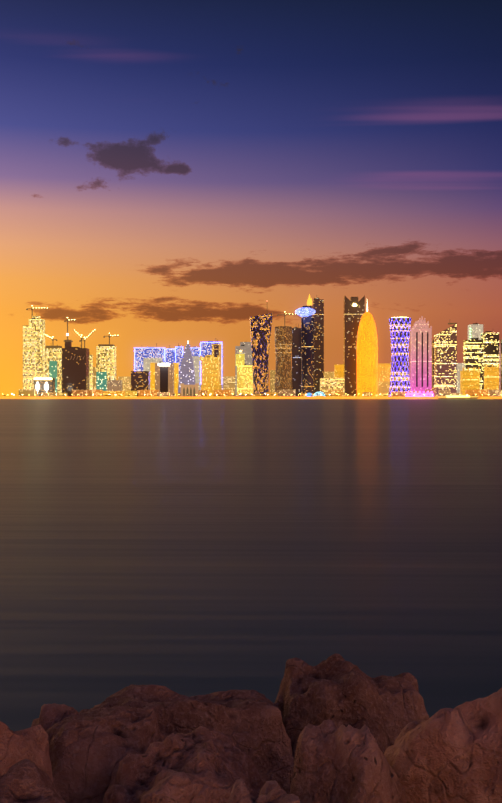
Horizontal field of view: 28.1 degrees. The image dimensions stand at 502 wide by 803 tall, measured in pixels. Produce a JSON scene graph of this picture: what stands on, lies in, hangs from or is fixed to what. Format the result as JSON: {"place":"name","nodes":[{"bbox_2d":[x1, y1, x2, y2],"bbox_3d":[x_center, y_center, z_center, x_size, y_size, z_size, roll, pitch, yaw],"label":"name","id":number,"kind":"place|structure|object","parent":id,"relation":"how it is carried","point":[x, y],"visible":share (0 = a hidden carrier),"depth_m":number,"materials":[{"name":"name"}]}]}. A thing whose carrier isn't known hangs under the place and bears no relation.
{"place":"outdoors","nodes":[
{"label":"outdoors","id":0,"kind":"place"},
{"bbox_2d":[236,350,252,394],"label":"yellow tower","id":1,"kind":"structure","parent":0,"point":[244,378],"depth_m":2700.99,"materials":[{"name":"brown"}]},
{"bbox_2d":[4,394,493,396],"bbox_3d":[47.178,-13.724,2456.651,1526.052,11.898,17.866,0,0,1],"label":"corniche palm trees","id":2,"kind":"object","parent":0,"point":[233,395],"visible":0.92,"depth_m":2457.46,"materials":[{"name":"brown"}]},
{"bbox_2d":[0,399,501,730],"bbox_3d":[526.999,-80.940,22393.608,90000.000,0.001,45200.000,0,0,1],"label":"sea water","id":3,"kind":"structure","parent":0,"point":[190,547],"depth_m":20.63,"materials":[{"name":"grey liquid"}]},
{"bbox_2d":[438,390,479,398],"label":"dhow restaurant","id":4,"kind":"structure","parent":3,"relation":"on","point":[458,396],"depth_m":2379.55,"materials":[{"name":"yellow wood"}]},
{"bbox_2d":[0,397,501,398],"bbox_3d":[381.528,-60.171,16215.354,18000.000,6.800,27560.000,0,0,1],"label":"shore","id":5,"kind":"structure","parent":0,"point":[232,398],"depth_m":2443.29,"materials":[{"name":"brown"}]},
{"bbox_2d":[19,389,37,396],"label":"podium","id":6,"kind":"object","parent":5,"relation":"on","point":[25,392],"visible":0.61,"depth_m":2503.07,"materials":[{"name":"brown"}]},
{"bbox_2d":[23,305,48,388],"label":"skyscraper","id":7,"kind":"structure","parent":5,"relation":"on","point":[33,348],"depth_m":2714.25,"materials":[{"name":"yellow"}]},
{"bbox_2d":[34,378,54,396],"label":"building","id":8,"kind":"structure","parent":5,"relation":"on","point":[44,385],"depth_m":2532.79,"materials":[{"name":"white"}]},
{"bbox_2d":[41,393,57,396],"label":"building","id":9,"kind":"structure","parent":5,"relation":"on","point":[46,394],"depth_m":2484.69,"materials":[{"name":"brown"}]},
{"bbox_2d":[45,334,61,392],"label":"building","id":10,"kind":"structure","parent":5,"relation":"on","point":[53,361],"depth_m":2772.95,"materials":[{"name":"yellow"}]},
{"bbox_2d":[58,393,66,396],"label":"building","id":11,"kind":"structure","parent":5,"relation":"on","point":[61,394],"depth_m":2520.01,"materials":[{"name":"brown"}]},
{"bbox_2d":[62,317,94,396],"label":"skyscraper","id":12,"kind":"structure","parent":5,"relation":"on","point":[75,368],"depth_m":2631.55,"materials":[{"name":"brown"}]},
{"bbox_2d":[72,390,91,396],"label":"podium","id":13,"kind":"object","parent":5,"relation":"on","point":[79,392],"visible":0.69,"depth_m":2510.25,"materials":[{"name":"brown"}]},
{"bbox_2d":[89,352,92,389],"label":"building","id":14,"kind":"structure","parent":5,"relation":"on","point":[90,372],"depth_m":2690.61,"materials":[{"name":"yellow"}]},
{"bbox_2d":[93,367,95,389],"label":"building","id":15,"kind":"structure","parent":5,"relation":"on","point":[94,378],"depth_m":2961.41,"materials":[{"name":"brown"}]},
{"bbox_2d":[92,390,102,396],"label":"building","id":16,"kind":"structure","parent":5,"relation":"on","point":[97,393],"depth_m":2539.16,"materials":[{"name":"brown"}]},
{"bbox_2d":[96,333,117,390],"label":"building","id":17,"kind":"structure","parent":5,"relation":"on","point":[105,362],"depth_m":2669.31,"materials":[{"name":"yellow"}]},
{"bbox_2d":[103,391,124,396],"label":"low building","id":18,"kind":"structure","parent":5,"relation":"on","point":[113,393],"depth_m":2508.63,"materials":[{"name":"brown"}]},
{"bbox_2d":[107,380,121,390],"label":"grey block","id":19,"kind":"structure","parent":5,"relation":"on","point":[114,385],"depth_m":2568.81,"materials":[{"name":"brown"}]},
{"bbox_2d":[118,376,130,390],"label":"building","id":20,"kind":"structure","parent":5,"relation":"on","point":[126,383],"depth_m":2959.27,"materials":[{"name":"brown"}]},
{"bbox_2d":[125,391,136,396],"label":"building","id":21,"kind":"structure","parent":5,"relation":"on","point":[131,393],"depth_m":2483.21,"materials":[{"name":"brown"}]},
{"bbox_2d":[131,371,149,396],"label":"dark block","id":22,"kind":"structure","parent":5,"relation":"on","point":[140,380],"depth_m":2607.39,"materials":[{"name":"brown"}]},
{"bbox_2d":[138,390,158,396],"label":"podium","id":23,"kind":"object","parent":5,"relation":"on","point":[147,393],"visible":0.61,"depth_m":2501.53,"materials":[{"name":"brown"}]},
{"bbox_2d":[134,343,164,370],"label":"building","id":24,"kind":"structure","parent":5,"relation":"on","point":[140,354],"depth_m":2907.57,"materials":[{"name":"blue"}]},
{"bbox_2d":[150,363,154,389],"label":"building","id":25,"kind":"structure","parent":5,"relation":"on","point":[152,376],"depth_m":2706.72,"materials":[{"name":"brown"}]},
{"bbox_2d":[143,358,161,370],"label":"building","id":26,"kind":"structure","parent":5,"relation":"on","point":[146,363],"depth_m":2767.02,"materials":[{"name":"beige"}]},
{"bbox_2d":[155,360,173,391],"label":"building","id":27,"kind":"structure","parent":5,"relation":"on","point":[164,376],"depth_m":2655.43,"materials":[{"name":"brown"}]},
{"bbox_2d":[157,392,174,396],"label":"podium","id":28,"kind":"object","parent":5,"relation":"on","point":[163,394],"visible":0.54,"depth_m":2492.75,"materials":[{"name":"brown"}]},
{"bbox_2d":[165,345,174,362],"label":"building","id":29,"kind":"structure","parent":5,"relation":"on","point":[169,355],"depth_m":2917.84,"materials":[{"name":"blue"}]},
{"bbox_2d":[173,363,178,396],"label":"building","id":30,"kind":"structure","parent":5,"relation":"on","point":[176,373],"depth_m":2725.32,"materials":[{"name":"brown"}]},
{"bbox_2d":[175,343,183,373],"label":"building","id":31,"kind":"structure","parent":5,"relation":"on","point":[179,351],"depth_m":2911.18,"materials":[{"name":"blue glass"}]},
{"bbox_2d":[178,344,194,392],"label":"skyscraper","id":32,"kind":"structure","parent":5,"relation":"on","point":[187,374],"depth_m":2664.39,"materials":[{"name":"grey"}]},
{"bbox_2d":[181,383,198,396],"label":"building","id":33,"kind":"structure","parent":5,"relation":"on","point":[192,390],"depth_m":2483.93,"materials":[{"name":"brown"}]},
{"bbox_2d":[191,347,199,355],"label":"building","id":34,"kind":"structure","parent":5,"relation":"on","point":[195,351],"depth_m":2904.01,"materials":[{"name":"blue"}]},
{"bbox_2d":[193,356,199,389],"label":"white slab","id":35,"kind":"structure","parent":5,"relation":"on","point":[196,359],"depth_m":2783.93,"materials":[{"name":"beige"}]},
{"bbox_2d":[199,390,206,396],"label":"building","id":36,"kind":"structure","parent":5,"relation":"on","point":[202,392],"depth_m":2539.47,"materials":[{"name":"brown"}]},
{"bbox_2d":[200,355,218,396],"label":"building","id":37,"kind":"structure","parent":5,"relation":"on","point":[210,374],"depth_m":2633.01,"materials":[{"name":"brown"}]},
{"bbox_2d":[200,338,222,389],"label":"building","id":38,"kind":"structure","parent":5,"relation":"on","point":[205,348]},
{"bbox_2d":[212,344,221,389],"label":"building","id":39,"kind":"structure","parent":5,"relation":"on","point":[220,366],"depth_m":2880.50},
{"bbox_2d":[214,390,230,396],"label":"podium","id":40,"kind":"object","parent":5,"relation":"on","point":[221,393],"visible":0.69,"depth_m":2482.07,"materials":[{"name":"brown"}]},
{"bbox_2d":[223,376,234,396],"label":"building","id":41,"kind":"structure","parent":5,"relation":"on","point":[228,381],"depth_m":2952.06,"materials":[{"name":"brown"}]},
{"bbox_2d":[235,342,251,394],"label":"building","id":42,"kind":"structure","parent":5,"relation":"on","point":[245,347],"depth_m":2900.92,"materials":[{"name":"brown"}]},
{"bbox_2d":[7,394,500,396],"bbox_3d":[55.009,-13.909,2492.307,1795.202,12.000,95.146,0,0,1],"label":"corniche street lamps","id":43,"kind":"object","parent":5,"relation":"on","point":[260,394],"visible":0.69,"depth_m":2450.17,"materials":[{"name":"yellow"}]},
{"bbox_2d":[248,394,263,396],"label":"building","id":44,"kind":"structure","parent":5,"relation":"on","point":[255,395],"depth_m":2499.90,"materials":[{"name":"brown"}]},
{"bbox_2d":[250,300,272,396],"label":"skyscraper","id":45,"kind":"structure","parent":5,"relation":"on","point":[260,328],"depth_m":2619.50,"materials":[{"name":"black"}]},
{"bbox_2d":[266,392,277,396],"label":"building","id":46,"kind":"structure","parent":5,"relation":"on","point":[275,394],"depth_m":2535.31,"materials":[{"name":"brown"}]},
{"bbox_2d":[270,370,274,391],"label":"building","id":47,"kind":"structure","parent":5,"relation":"on","point":[272,380],"depth_m":2949.08,"materials":[{"name":"brown"}]},
{"bbox_2d":[275,311,296,396],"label":"wavy tower","id":48,"kind":"structure","parent":5,"relation":"on","point":[283,350],"depth_m":2764.31,"materials":[{"name":"brown"}]},
{"bbox_2d":[279,390,295,396],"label":"podium","id":49,"kind":"object","parent":5,"relation":"on","point":[286,393],"visible":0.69,"depth_m":2498.88,"materials":[{"name":"brown"}]},
{"bbox_2d":[295,294,314,393],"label":"skyscraper","id":50,"kind":"structure","parent":5,"relation":"on","point":[306,313],"depth_m":2662.09,"materials":[{"name":"black glass"}]},
{"bbox_2d":[300,394,321,396],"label":"building","id":51,"kind":"structure","parent":5,"relation":"on","point":[301,395],"depth_m":2502.90,"materials":[{"name":"brown"}]},
{"bbox_2d":[307,391,325,396],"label":"domed building","id":52,"kind":"structure","parent":5,"relation":"on","point":[318,393],"depth_m":2479.79,"materials":[{"name":"blue"}]},
{"bbox_2d":[313,298,323,392],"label":"dark tower","id":53,"kind":"structure","parent":5,"relation":"on","point":[318,308],"depth_m":2855.58,"materials":[{"name":"brown"}]},
{"bbox_2d":[324,372,333,377],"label":"building","id":54,"kind":"structure","parent":5,"relation":"on","point":[328,374],"depth_m":2945.11,"materials":[{"name":"brown"}]},
{"bbox_2d":[320,378,344,396],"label":"building","id":55,"kind":"structure","parent":5,"relation":"on","point":[332,384],"depth_m":2555.65,"materials":[{"name":"yellow"}]},
{"bbox_2d":[326,390,342,396],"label":"podium","id":56,"kind":"object","parent":5,"relation":"on","point":[334,393],"visible":0.69,"depth_m":2519.04,"materials":[{"name":"brown"}]},
{"bbox_2d":[344,296,364,396],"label":"skyscraper","id":57,"kind":"structure","parent":5,"relation":"on","point":[354,310],"depth_m":2753.72,"materials":[{"name":"brown"}]},
{"bbox_2d":[362,392,371,396],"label":"building","id":58,"kind":"structure","parent":5,"relation":"on","point":[367,394],"depth_m":2468.72,"materials":[{"name":"brown"}]},
{"bbox_2d":[357,304,377,396],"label":"skyscraper","id":59,"kind":"structure","parent":5,"relation":"on","point":[367,360],"depth_m":2611.07,"materials":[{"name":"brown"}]},
{"bbox_2d":[375,394,387,396],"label":"building","id":60,"kind":"structure","parent":5,"relation":"on","point":[378,395],"depth_m":2492.60,"materials":[{"name":"yellow"}]},
{"bbox_2d":[378,381,389,394],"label":"yellow block","id":61,"kind":"structure","parent":5,"relation":"on","point":[383,387],"depth_m":2692.19,"materials":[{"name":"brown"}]},
{"bbox_2d":[378,363,390,380],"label":"yellow block","id":62,"kind":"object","parent":5,"relation":"on","point":[384,371],"visible":0.23,"depth_m":2811.65,"materials":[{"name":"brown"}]},
{"bbox_2d":[388,317,410,396],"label":"skyscraper","id":63,"kind":"structure","parent":5,"relation":"on","point":[399,337],"depth_m":2619.70,"materials":[{"name":"purple glass"}]},
{"bbox_2d":[391,391,409,396],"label":"podium","id":64,"kind":"object","parent":5,"relation":"on","point":[398,393],"visible":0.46,"depth_m":2508.95,"materials":[{"name":"brown"}]},
{"bbox_2d":[405,391,433,396],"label":"low building","id":65,"kind":"structure","parent":5,"relation":"on","point":[418,395],"depth_m":2452.36,"materials":[{"name":"pink"}]},
{"bbox_2d":[410,316,431,392],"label":"skyscraper","id":66,"kind":"structure","parent":5,"relation":"on","point":[420,355],"depth_m":2649.70,"materials":[{"name":"red"}]},
{"bbox_2d":[425,389,434,396],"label":"building","id":67,"kind":"structure","parent":5,"relation":"on","point":[430,390],"depth_m":2462.39,"materials":[{"name":"pink"}]},
{"bbox_2d":[432,339,433,388],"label":"skyscraper","id":68,"kind":"structure","parent":5,"relation":"on","point":[433,364],"depth_m":2811.07,"materials":[{"name":"brown"}]},
{"bbox_2d":[438,390,450,395],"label":"building","id":69,"kind":"structure","parent":5,"relation":"on","point":[444,392],"depth_m":2524.64,"materials":[{"name":"brown"}]},
{"bbox_2d":[434,323,456,396],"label":"skyscraper","id":70,"kind":"structure","parent":5,"relation":"on","point":[445,359],"depth_m":2648.19,"materials":[{"name":"yellow glass"}]},
{"bbox_2d":[457,363,464,392],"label":"white block","id":71,"kind":"structure","parent":5,"relation":"on","point":[460,366],"depth_m":2707.24,"materials":[{"name":"beige"}]},
{"bbox_2d":[460,367,479,394],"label":"building","id":72,"kind":"structure","parent":5,"relation":"on","point":[469,380],"depth_m":2547.39,"materials":[{"name":"brown"}]},
{"bbox_2d":[463,335,482,389],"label":"dark banded tower","id":73,"kind":"structure","parent":5,"relation":"on","point":[472,352],"depth_m":2686.21,"materials":[{"name":"grey"}]},
{"bbox_2d":[465,390,487,396],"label":"podium","id":74,"kind":"object","parent":5,"relation":"on","point":[479,393],"visible":0.61,"depth_m":2485.54,"materials":[{"name":"brown"}]},
{"bbox_2d":[481,331,498,389],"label":"skyscraper","id":75,"kind":"structure","parent":5,"relation":"on","point":[490,339],"depth_m":2744.80,"materials":[{"name":"grey"}]},
{"bbox_2d":[484,364,498,389],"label":"building","id":76,"kind":"structure","parent":5,"relation":"on","point":[491,378],"depth_m":2546.07,"materials":[{"name":"brown"}]},
{"bbox_2d":[488,390,501,396],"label":"podium","id":77,"kind":"object","parent":5,"relation":"on","point":[497,393],"visible":0.62,"depth_m":2469.29,"materials":[{"name":"brown"}]},
{"bbox_2d":[499,343,500,389],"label":"pink tower","id":78,"kind":"structure","parent":5,"relation":"on","point":[500,366],"depth_m":2804.02,"materials":[{"name":"red"}]},
{"bbox_2d":[0,0,501,396],"label":"sky","id":79,"kind":"structure","parent":0,"point":[171,170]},
{"bbox_2d":[292,324,300,396],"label":"skyscraper","id":80,"kind":"structure","parent":0,"point":[296,358],"depth_m":2797.34,"materials":[{"name":"blue"}]},
{"bbox_2d":[334,364,343,377],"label":"building","id":81,"kind":"structure","parent":0,"point":[338,370],"depth_m":2814.62,"materials":[{"name":"brown"}]},
{"bbox_2d":[468,323,482,339],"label":"white tower","id":82,"kind":"structure","parent":0,"point":[475,330],"depth_m":2845.04,"materials":[{"name":"beige"}]},
{"bbox_2d":[501,339,501,389],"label":"tower spire","id":83,"kind":"structure","parent":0,"point":[501,364],"depth_m":2669.64,"materials":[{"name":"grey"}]},
{"bbox_3d":[-0.334,3.537,4.207,5.966,2.040,4.681,0,0,1],"label":"rock","id":84,"kind":"object","parent":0,"visible":0},
{"bbox_2d":[0,721,52,780],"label":"rock","id":85,"kind":"object","parent":84,"relation":"on","point":[31,743],"visible":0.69,"depth_m":4.62,"materials":[{"name":"stone"}]},
{"bbox_2d":[0,758,67,802],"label":"rock","id":86,"kind":"object","parent":84,"relation":"on","point":[25,780],"visible":1,"depth_m":3.89,"materials":[{"name":"stone"}]},
{"bbox_2d":[31,703,165,802],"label":"rock slab","id":87,"kind":"object","parent":84,"relation":"on","point":[89,750],"visible":0.46,"depth_m":5.18,"materials":[{"name":"stone"}]},
{"bbox_2d":[103,726,263,802],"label":"rock","id":88,"kind":"object","parent":84,"relation":"on","point":[200,764],"visible":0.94,"depth_m":4.71,"materials":[{"name":"stone"}]},
{"bbox_2d":[90,684,294,793],"bbox_3d":[-0.235,2.651,6.088,1.716,1.800,1.165,0,0,1],"label":"shoulder rock","id":89,"kind":"object","parent":84,"relation":"on","point":[250,723],"visible":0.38,"depth_m":5.91,"materials":[{"name":"stone"}]},
{"bbox_2d":[225,779,299,802],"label":"rock","id":90,"kind":"object","parent":84,"relation":"on","point":[271,792],"visible":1,"depth_m":3.83,"materials":[{"name":"stone"}]},
{"bbox_2d":[290,720,406,802],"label":"rock","id":91,"kind":"object","parent":84,"relation":"on","point":[333,763],"visible":0.96,"depth_m":4.37,"materials":[{"name":"stone"}]},
{"bbox_2d":[274,653,428,758],"bbox_3d":[0.497,2.623,6.424,1.301,2.023,1.181,0,0,1],"label":"rock","id":92,"kind":"object","parent":84,"relation":"on","point":[338,689],"visible":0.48,"depth_m":6.15,"materials":[{"name":"stone"}]},
{"bbox_2d":[384,687,501,802],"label":"tall rock","id":93,"kind":"object","parent":84,"relation":"on","point":[448,755],"visible":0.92,"depth_m":4.32,"materials":[{"name":"stone"}]}
]}

